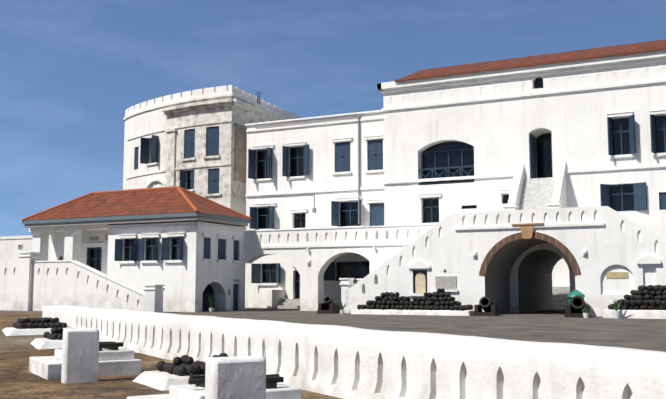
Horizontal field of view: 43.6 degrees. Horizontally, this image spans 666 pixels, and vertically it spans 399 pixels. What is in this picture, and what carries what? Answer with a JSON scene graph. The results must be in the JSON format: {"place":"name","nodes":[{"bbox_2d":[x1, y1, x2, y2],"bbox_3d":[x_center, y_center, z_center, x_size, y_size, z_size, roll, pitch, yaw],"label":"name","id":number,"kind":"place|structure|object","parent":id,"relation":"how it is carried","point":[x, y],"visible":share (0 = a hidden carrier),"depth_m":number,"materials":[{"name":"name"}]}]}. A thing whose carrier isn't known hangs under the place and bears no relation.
{"place":"outdoors","nodes":[
{"label":"outdoors","id":0,"kind":"place"},
{"bbox_2d":[31,231,49,260],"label":"porch column","id":1,"kind":"structure","parent":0,"point":[40,241],"depth_m":35.83,"materials":[{"name":"white paint"}]},
{"bbox_2d":[29,225,107,232],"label":"porch beam","id":2,"kind":"structure","parent":1,"relation":"on","point":[81,228],"depth_m":34.99,"materials":[{"name":"white paint"}]},
{"bbox_2d":[63,230,82,261],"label":"porch column","id":3,"kind":"structure","parent":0,"point":[72,245],"depth_m":34.98,"materials":[{"name":"white paint"}]},
{"bbox_2d":[26,188,248,219],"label":"pavilion roof","id":4,"kind":"structure","parent":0,"point":[161,201],"depth_m":34.37,"materials":[{"name":"orange tile"}]},
{"bbox_2d":[25,216,247,227],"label":"roof eaves","id":5,"kind":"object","parent":4,"relation":"attached to","point":[171,220],"depth_m":33.54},
{"bbox_2d":[22,212,250,223],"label":"roof fascia","id":6,"kind":"structure","parent":4,"relation":"attached to","point":[184,214],"depth_m":33.45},
{"bbox_2d":[22,186,250,221],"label":"roof ridge tiles","id":7,"kind":"object","parent":4,"relation":"on","point":[187,199],"visible":0.73,"depth_m":35.00,"materials":[{"name":"tile"}]},
{"bbox_2d":[205,356,265,398],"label":"gun pillar","id":8,"kind":"structure","parent":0,"point":[239,377],"depth_m":7.71,"materials":[{"name":"white paint"}]},
{"bbox_2d":[267,290,284,308],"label":"stair side wall","id":9,"kind":"structure","parent":0,"point":[274,297],"depth_m":37.48,"materials":[{"name":"white paint"}]},
{"bbox_2d":[0,306,665,398],"bbox_3d":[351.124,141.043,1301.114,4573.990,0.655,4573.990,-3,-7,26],"label":"ground","id":10,"kind":"structure","parent":0,"point":[18,380],"depth_m":18.33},
{"bbox_2d":[0,260,18,310],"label":"rampart wall","id":11,"kind":"structure","parent":10,"relation":"on","point":[9,275],"depth_m":34.27,"materials":[{"name":"white paint"}]},
{"bbox_2d":[0,235,49,260],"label":"wall","id":12,"kind":"structure","parent":10,"relation":"on","point":[11,247],"depth_m":84.75,"materials":[{"name":"white paint"}]},
{"bbox_2d":[17,252,41,310],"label":"pillar","id":13,"kind":"structure","parent":10,"relation":"on","point":[26,259],"depth_m":33.69,"materials":[{"name":"white paint"}]},
{"bbox_2d":[2,327,73,335],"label":"cannonball plinth","id":14,"kind":"structure","parent":10,"relation":"on","point":[10,331],"depth_m":23.07,"materials":[{"name":"white paint"}]},
{"bbox_2d":[12,317,66,328],"bbox_3d":[-8.444,3.537,23.869,1.373,0.321,1.265,4,-7,-30],"label":"cannonball pile","id":15,"kind":"object","parent":14,"relation":"on","point":[31,323],"visible":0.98,"depth_m":23.54,"materials":[{"name":"metal"}]},
{"bbox_2d":[30,337,110,349],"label":"cannonball plinth","id":16,"kind":"structure","parent":10,"relation":"on","point":[41,343],"depth_m":20.34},
{"bbox_2d":[43,327,62,339],"bbox_3d":[-6.632,3.397,21.155,1.235,0.324,1.077,3,-7,-29],"label":"cannonball pile","id":17,"kind":"object","parent":16,"relation":"on","point":[55,333],"visible":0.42,"depth_m":20.86,"materials":[{"name":"metal"}]},
{"bbox_2d":[61,329,98,382],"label":"gun pillar","id":18,"kind":"structure","parent":10,"relation":"on","point":[80,355],"depth_m":13.26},
{"bbox_2d":[29,347,141,379],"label":"cannon platform","id":19,"kind":"structure","parent":10,"relation":"on","point":[121,361],"depth_m":14.36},
{"bbox_2d":[99,341,123,350],"bbox_3d":[-4.235,2.589,14.680,0.720,0.120,1.050,-11,-12,60],"label":"cannon","id":20,"kind":"object","parent":19,"relation":"on","point":[112,345],"visible":0.33,"depth_m":14.56,"materials":[{"name":"black metal"}]},
{"bbox_2d":[31,262,143,310],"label":"staircase wall","id":21,"kind":"structure","parent":10,"relation":"on","point":[63,283],"depth_m":32.67,"materials":[{"name":"white paint"}]},
{"bbox_2d":[33,260,143,295],"bbox_3d":[-9.506,3.076,32.547,5.830,1.427,0.340,-3,-7,26],"label":"stair parapet coping","id":22,"kind":"object","parent":21,"relation":"attached to","point":[117,281],"visible":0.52,"depth_m":32.21,"materials":[{"name":"white paint"}]},
{"bbox_2d":[143,285,164,312],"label":"pillar","id":23,"kind":"structure","parent":10,"relation":"on","point":[153,298],"depth_m":30.84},
{"bbox_2d":[133,371,204,390],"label":"cannonball plinth","id":24,"kind":"structure","parent":10,"relation":"on","point":[161,380],"depth_m":12.59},
{"bbox_2d":[156,353,227,375],"bbox_3d":[-2.061,2.606,13.235,1.215,0.324,1.120,4,-7,-31],"label":"cannonball pile","id":25,"kind":"object","parent":24,"relation":"on","point":[183,365],"visible":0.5,"depth_m":12.91,"materials":[{"name":"metal"}]},
{"bbox_2d":[115,278,244,311],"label":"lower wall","id":26,"kind":"structure","parent":10,"relation":"on","point":[182,294],"depth_m":32.46,"materials":[{"name":"white paint"}]},
{"bbox_2d":[49,229,107,273],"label":"porch back wall","id":27,"kind":"structure","parent":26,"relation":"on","point":[56,247],"depth_m":36.13,"materials":[{"name":"white paint"}]},
{"bbox_2d":[83,243,103,246],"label":"lintel","id":28,"kind":"structure","parent":27,"relation":"attached to","point":[93,244],"depth_m":35.81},
{"bbox_2d":[86,247,101,271],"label":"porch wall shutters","id":29,"kind":"object","parent":27,"relation":"attached to","point":[88,256],"visible":0.5,"depth_m":35.99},
{"bbox_2d":[90,249,100,270],"bbox_3d":[-10.196,2.737,35.970,0.836,1.340,0.008,-3,-7,26],"label":"door","id":30,"kind":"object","parent":27,"relation":"in","point":[93,261],"depth_m":36.03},
{"bbox_2d":[107,223,245,278],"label":"upper wall","id":31,"kind":"structure","parent":26,"relation":"on","point":[193,265],"depth_m":33.04,"materials":[{"name":"white paint"}]},
{"bbox_2d":[126,239,177,259],"bbox_3d":[-6.032,2.013,33.358,4.495,0.900,1.980,1,-6,-13],"label":"pavilion room interior","id":32,"kind":"object","parent":31,"relation":"in","point":[149,249],"depth_m":33.24,"materials":[{"name":"black"}]},
{"bbox_2d":[114,237,238,260],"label":"window shutters","id":33,"kind":"object","parent":31,"relation":"attached to","point":[139,254],"visible":0.85,"depth_m":33.15,"materials":[{"name":"blue wood"}]},
{"bbox_2d":[107,221,246,263],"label":"wall moldings","id":34,"kind":"structure","parent":31,"relation":"attached to","point":[176,235],"depth_m":33.06,"materials":[{"name":"white paint"}]},
{"bbox_2d":[202,284,213,310],"bbox_3d":[-5.181,4.016,33.181,0.010,1.460,1.560,-3,-7,26],"label":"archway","id":35,"kind":"object","parent":26,"relation":"attached to","point":[208,290],"visible":0.26,"depth_m":33.42,"materials":[{"name":"black"}]},
{"bbox_2d":[228,279,239,294],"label":"wall plaques","id":36,"kind":"object","parent":26,"relation":"attached to","point":[229,290],"visible":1,"depth_m":34.09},
{"bbox_2d":[233,284,237,309],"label":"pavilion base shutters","id":37,"kind":"object","parent":26,"relation":"attached to","point":[235,296],"visible":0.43,"depth_m":34.44,"materials":[{"name":"blue wood"}]},
{"bbox_2d":[123,85,302,226],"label":"tower","id":38,"kind":"structure","parent":10,"relation":"on","point":[232,191],"depth_m":42.47,"materials":[{"name":"white paint"}]},
{"bbox_2d":[145,179,165,187],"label":"arch molding","id":39,"kind":"structure","parent":38,"relation":"attached to","point":[149,183],"depth_m":43.49,"materials":[{"name":"white paint"}]},
{"bbox_2d":[146,162,194,190],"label":"window sill","id":40,"kind":"structure","parent":38,"relation":"attached to","point":[154,163],"depth_m":43.66,"materials":[{"name":"white paint"}]},
{"bbox_2d":[152,161,189,188],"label":"dalzel tower interior","id":41,"kind":"object","parent":38,"relation":"in","point":[188,178],"depth_m":42.32,"materials":[{"name":"black"}]},
{"bbox_2d":[135,126,218,193],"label":"window shutters","id":42,"kind":"object","parent":38,"relation":"attached to","point":[212,141],"visible":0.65,"depth_m":42.11,"materials":[{"name":"blue wood"}]},
{"bbox_2d":[126,163,231,178],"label":"tower band","id":43,"kind":"object","parent":38,"relation":"attached to","point":[189,167],"visible":0.79,"depth_m":42.19,"materials":[{"name":"white paint"}]},
{"bbox_2d":[127,120,231,140],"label":"tower band","id":44,"kind":"object","parent":38,"relation":"attached to","point":[183,126],"visible":0.85,"depth_m":42.53,"materials":[{"name":"white paint"}]},
{"bbox_2d":[165,128,220,195],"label":"pilaster","id":45,"kind":"object","parent":38,"relation":"attached to","point":[171,158],"visible":0.9,"depth_m":42.74,"materials":[{"name":"white paint"}]},
{"bbox_2d":[123,93,289,122],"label":"cornice","id":46,"kind":"structure","parent":38,"relation":"attached to","point":[210,97],"depth_m":43.19,"materials":[{"name":"white paint"}]},
{"bbox_2d":[164,102,252,114],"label":"cornice","id":47,"kind":"structure","parent":38,"relation":"attached to","point":[241,107],"depth_m":41.90,"materials":[{"name":"grey paint"}]},
{"bbox_2d":[161,98,255,111],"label":"cornice","id":48,"kind":"structure","parent":38,"relation":"attached to","point":[242,103],"depth_m":41.81,"materials":[{"name":"white paint"}]},
{"bbox_2d":[234,123,246,181],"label":"wall panel","id":49,"kind":"object","parent":38,"relation":"attached to","point":[240,161],"visible":0.64,"depth_m":41.69,"materials":[{"name":"beige paint"}]},
{"bbox_2d":[127,383,300,398],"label":"stone plinth","id":50,"kind":"structure","parent":10,"relation":"on","point":[194,391],"depth_m":8.96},
{"bbox_2d":[188,374,283,388],"bbox_3d":[-1.091,1.990,9.101,0.720,0.120,1.050,-11,-12,60],"label":"cannon","id":51,"kind":"object","parent":50,"relation":"on","point":[272,380],"visible":0.42,"depth_m":8.96,"materials":[{"name":"black metal"}]},
{"bbox_2d":[275,299,299,308],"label":"steps","id":52,"kind":"structure","parent":10,"relation":"on","point":[289,304],"depth_m":37.44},
{"bbox_2d":[245,250,368,310],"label":"arcade wall","id":53,"kind":"structure","parent":10,"relation":"on","point":[311,286],"depth_m":33.64,"materials":[{"name":"white paint"}]},
{"bbox_2d":[245,112,383,307],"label":"building","id":54,"kind":"structure","parent":10,"relation":"on","point":[318,140],"depth_m":38.35,"materials":[{"name":"white paint"}]},
{"bbox_2d":[255,114,360,223],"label":"drain pipes","id":55,"kind":"object","parent":54,"relation":"attached to","point":[358,117],"visible":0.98,"depth_m":37.43,"materials":[{"name":"grey"}]},
{"bbox_2d":[258,147,369,297],"bbox_3d":[-0.637,1.000,38.249,6.726,7.100,0.008,-3,-7,26],"label":"building interior","id":56,"kind":"object","parent":54,"relation":"in","point":[350,273],"depth_m":38.73,"materials":[{"name":"black"}]},
{"bbox_2d":[245,110,383,284],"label":"building trim","id":57,"kind":"structure","parent":54,"relation":"attached to","point":[333,173],"depth_m":38.35,"materials":[{"name":"white paint"}]},
{"bbox_2d":[248,139,383,298],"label":"window shutters","id":58,"kind":"object","parent":54,"relation":"attached to","point":[342,155],"visible":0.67,"depth_m":37.98,"materials":[{"name":"blue wood"}]},
{"bbox_2d":[254,184,409,211],"bbox_3d":[-0.236,0.022,36.972,9.485,0.812,1.023,-6,-8,42],"label":"surface cable","id":59,"kind":"object","parent":54,"relation":"attached to","point":[313,209],"visible":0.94,"depth_m":38.48,"materials":[{"name":"grey plastic"}]},
{"bbox_2d":[245,245,407,272],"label":"terrace slab","id":60,"kind":"structure","parent":10,"relation":"on","point":[379,256],"depth_m":32.58,"materials":[{"name":"white paint"}]},
{"bbox_2d":[245,225,434,245],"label":"terrace parapet","id":61,"kind":"structure","parent":60,"relation":"on","point":[340,236],"depth_m":33.28,"materials":[{"name":"white paint"}]},
{"bbox_2d":[245,224,435,248],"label":"parapet molding","id":62,"kind":"structure","parent":61,"relation":"attached to","point":[329,245],"depth_m":33.27,"materials":[{"name":"white paint"}]},
{"bbox_2d":[317,296,340,313],"bbox_3d":[-0.098,3.816,30.214,0.624,0.624,0.903,-3,-7,26],"label":"cannon","id":63,"kind":"object","parent":10,"relation":"on","point":[328,306],"visible":1,"depth_m":29.95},
{"bbox_2d":[339,278,354,312],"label":"pillar","id":64,"kind":"structure","parent":10,"relation":"on","point":[346,284],"depth_m":30.87,"materials":[{"name":"white paint"}]},
{"bbox_2d":[42,305,665,398],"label":"wall","id":65,"kind":"structure","parent":10,"relation":"on","point":[345,362],"depth_m":10.46,"materials":[{"name":"white paint"}]},
{"bbox_2d":[351,309,473,315],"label":"cannonball plinth","id":66,"kind":"structure","parent":10,"relation":"on","point":[417,312],"depth_m":28.20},
{"bbox_2d":[357,288,472,310],"bbox_3d":[2.822,3.464,28.904,3.993,0.762,1.326,-3,-7,26],"label":"cannonball pile","id":67,"kind":"object","parent":66,"relation":"on","point":[440,299],"visible":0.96,"depth_m":28.47,"materials":[{"name":"metal"}]},
{"bbox_2d":[474,296,498,315],"bbox_3d":[5.065,3.516,27.477,0.700,0.635,0.900,-2,-7,20],"label":"mortar","id":68,"kind":"object","parent":10,"relation":"on","point":[487,306],"visible":1,"depth_m":27.20,"materials":[{"name":"metal"}]},
{"bbox_2d":[345,206,665,315],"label":"stair block","id":69,"kind":"structure","parent":10,"relation":"on","point":[617,242],"depth_m":28.40,"materials":[{"name":"white paint"}]},
{"bbox_2d":[415,273,425,292],"bbox_3d":[3.121,2.965,29.674,0.380,0.720,0.040,-3,-7,26],"label":"door","id":70,"kind":"structure","parent":69,"relation":"on","point":[420,282],"depth_m":29.65,"materials":[{"name":"beige wood"}]},
{"bbox_2d":[414,270,426,292],"bbox_3d":[3.142,2.933,29.706,0.540,0.830,0.006,-3,-7,26],"label":"door frame","id":71,"kind":"object","parent":69,"relation":"attached to","point":[420,271],"visible":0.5,"depth_m":29.75,"materials":[{"name":"wood"}]},
{"bbox_2d":[433,289,457,291],"bbox_3d":[3.943,3.185,29.099,0.880,0.080,0.078,-3,-7,26],"label":"ledge","id":72,"kind":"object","parent":69,"relation":"attached to","point":[450,290],"depth_m":29.00,"materials":[{"name":"white paint"}]},
{"bbox_2d":[435,276,456,288],"bbox_3d":[3.954,2.914,29.151,0.760,0.450,0.028,-3,-7,26],"label":"stone plaque","id":73,"kind":"object","parent":69,"relation":"attached to","point":[445,282],"visible":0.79,"depth_m":29.14,"materials":[{"name":"grey stone"}]},
{"bbox_2d":[307,250,586,264],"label":"wall lamps","id":74,"kind":"object","parent":69,"relation":"attached to","point":[474,254],"depth_m":28.71,"materials":[{"name":"white"}]},
{"bbox_2d":[502,164,523,222],"bbox_3d":[6.733,-0.129,30.802,0.510,2.634,1.790,-3,-7,26],"label":"stair cheek","id":75,"kind":"object","parent":69,"relation":"on","point":[515,194],"visible":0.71,"depth_m":30.81,"materials":[{"name":"white paint"}]},
{"bbox_2d":[499,241,548,312],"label":"arch","id":76,"kind":"structure","parent":69,"relation":"attached to","point":[504,279],"depth_m":30.71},
{"bbox_2d":[511,223,543,238],"bbox_3d":[6.549,1.059,27.992,1.070,0.510,0.116,-3,-7,26],"label":"keystone","id":77,"kind":"object","parent":69,"relation":"attached to","point":[527,229],"visible":0.89,"depth_m":27.96,"materials":[{"name":"beige stone"}]},
{"bbox_2d":[479,232,580,276],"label":"arch trim","id":78,"kind":"structure","parent":69,"relation":"attached to","point":[562,247],"depth_m":27.91,"materials":[{"name":"brown brick"}]},
{"bbox_2d":[408,222,660,295],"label":"ledge moldings","id":79,"kind":"structure","parent":69,"relation":"attached to","point":[648,259],"depth_m":27.85,"materials":[{"name":"white paint"}]},
{"bbox_2d":[518,177,555,209],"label":"stair steps","id":80,"kind":"structure","parent":69,"relation":"on","point":[537,193],"depth_m":30.78,"materials":[{"name":"stone"}]},
{"bbox_2d":[547,161,566,208],"bbox_3d":[8.150,-0.205,30.096,0.480,2.634,1.790,-3,-7,26],"label":"stair cheek","id":81,"kind":"object","parent":69,"relation":"on","point":[559,199],"visible":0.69,"depth_m":30.23,"materials":[{"name":"white paint"}]},
{"bbox_2d":[606,272,627,277],"bbox_3d":[9.120,2.426,26.719,0.670,0.200,0.017,-3,-7,26],"label":"brass plaque","id":82,"kind":"object","parent":69,"relation":"attached to","point":[616,274],"visible":0.93,"depth_m":26.71,"materials":[{"name":"beige stone"}]},
{"bbox_2d":[383,61,665,311],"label":"building","id":83,"kind":"structure","parent":10,"relation":"on","point":[496,133],"depth_m":31.92,"materials":[{"name":"paint"}]},
{"bbox_2d":[377,50,665,197],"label":"building trim","id":84,"kind":"structure","parent":83,"relation":"attached to","point":[586,64],"depth_m":31.74,"materials":[{"name":"white paint"}]},
{"bbox_2d":[394,48,665,81],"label":"building eave tiles","id":85,"kind":"object","parent":83,"relation":"attached to","point":[616,54],"visible":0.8,"depth_m":31.55,"materials":[{"name":"red tile"}]},
{"bbox_2d":[397,39,665,79],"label":"building roof","id":86,"kind":"structure","parent":83,"relation":"attached to","point":[639,46],"depth_m":33.17,"materials":[{"name":"red tile"}]},
{"bbox_2d":[418,114,665,222],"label":"window shutters","id":87,"kind":"object","parent":83,"relation":"attached to","point":[640,197],"visible":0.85,"depth_m":30.12,"materials":[{"name":"blue wood"}]},
{"bbox_2d":[423,77,665,221],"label":"building interior","id":88,"kind":"object","parent":83,"relation":"attached to","point":[543,153],"visible":0.54,"depth_m":32.59,"materials":[{"name":"black"}]},
{"bbox_2d":[552,258,569,286],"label":"yard wall","id":89,"kind":"structure","parent":10,"relation":"on","point":[560,275],"depth_m":44.59,"materials":[{"name":"white paint"}]},
{"bbox_2d":[552,287,569,306],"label":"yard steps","id":90,"kind":"structure","parent":10,"relation":"on","point":[560,297],"depth_m":42.62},
{"bbox_2d":[567,290,584,312],"bbox_3d":[7.806,3.326,26.712,0.600,0.850,0.600,-3,-7,26],"label":"litter bin","id":91,"kind":"object","parent":10,"relation":"on","point":[573,293],"visible":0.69,"depth_m":26.59,"materials":[{"name":"teal"}]},
{"bbox_2d":[564,296,590,317],"bbox_3d":[7.676,3.357,26.178,0.750,0.674,0.900,-1,-6,13],"label":"mortar","id":92,"kind":"object","parent":10,"relation":"on","point":[577,304],"visible":0.96,"depth_m":25.91,"materials":[{"name":"metal"}]},
{"bbox_2d":[612,311,621,318],"bbox_3d":[8.507,3.452,24.962,0.300,0.225,0.300,-3,-7,26],"label":"potted plant","id":93,"kind":"object","parent":10,"relation":"on","point":[616,314],"visible":0.97,"depth_m":24.85,"materials":[{"name":"white"}]},
{"bbox_2d":[611,296,620,310],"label":"plant leaves","id":94,"kind":"object","parent":93,"relation":"on","point":[616,305],"visible":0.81,"depth_m":24.95,"materials":[{"name":"green plant"}]},
{"bbox_2d":[603,309,665,318],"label":"cannonball plinth","id":95,"kind":"structure","parent":10,"relation":"on","point":[648,314],"depth_m":24.89,"materials":[{"name":"white paint"}]},
{"bbox_2d":[608,285,665,309],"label":"cannonball pile","id":96,"kind":"object","parent":95,"relation":"on","point":[648,297],"visible":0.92,"depth_m":25.14,"materials":[{"name":"metal"}]},
{"bbox_2d":[0,0,665,235],"label":"sky","id":97,"kind":"structure","parent":0,"point":[71,70],"materials":[{"name":"blue"}]},
{"bbox_3d":[-4.703,4.262,32.148,0.200,0.150,0.200,-3,-7,26],"label":"pavilion plant pot","id":98,"kind":"object","parent":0,"visible":0},
{"bbox_2d":[208,295,215,307],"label":"pavilion plant leaves","id":99,"kind":"object","parent":98,"relation":"on","point":[211,302],"visible":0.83,"depth_m":32.13,"materials":[{"name":"green plant"}]}
]}

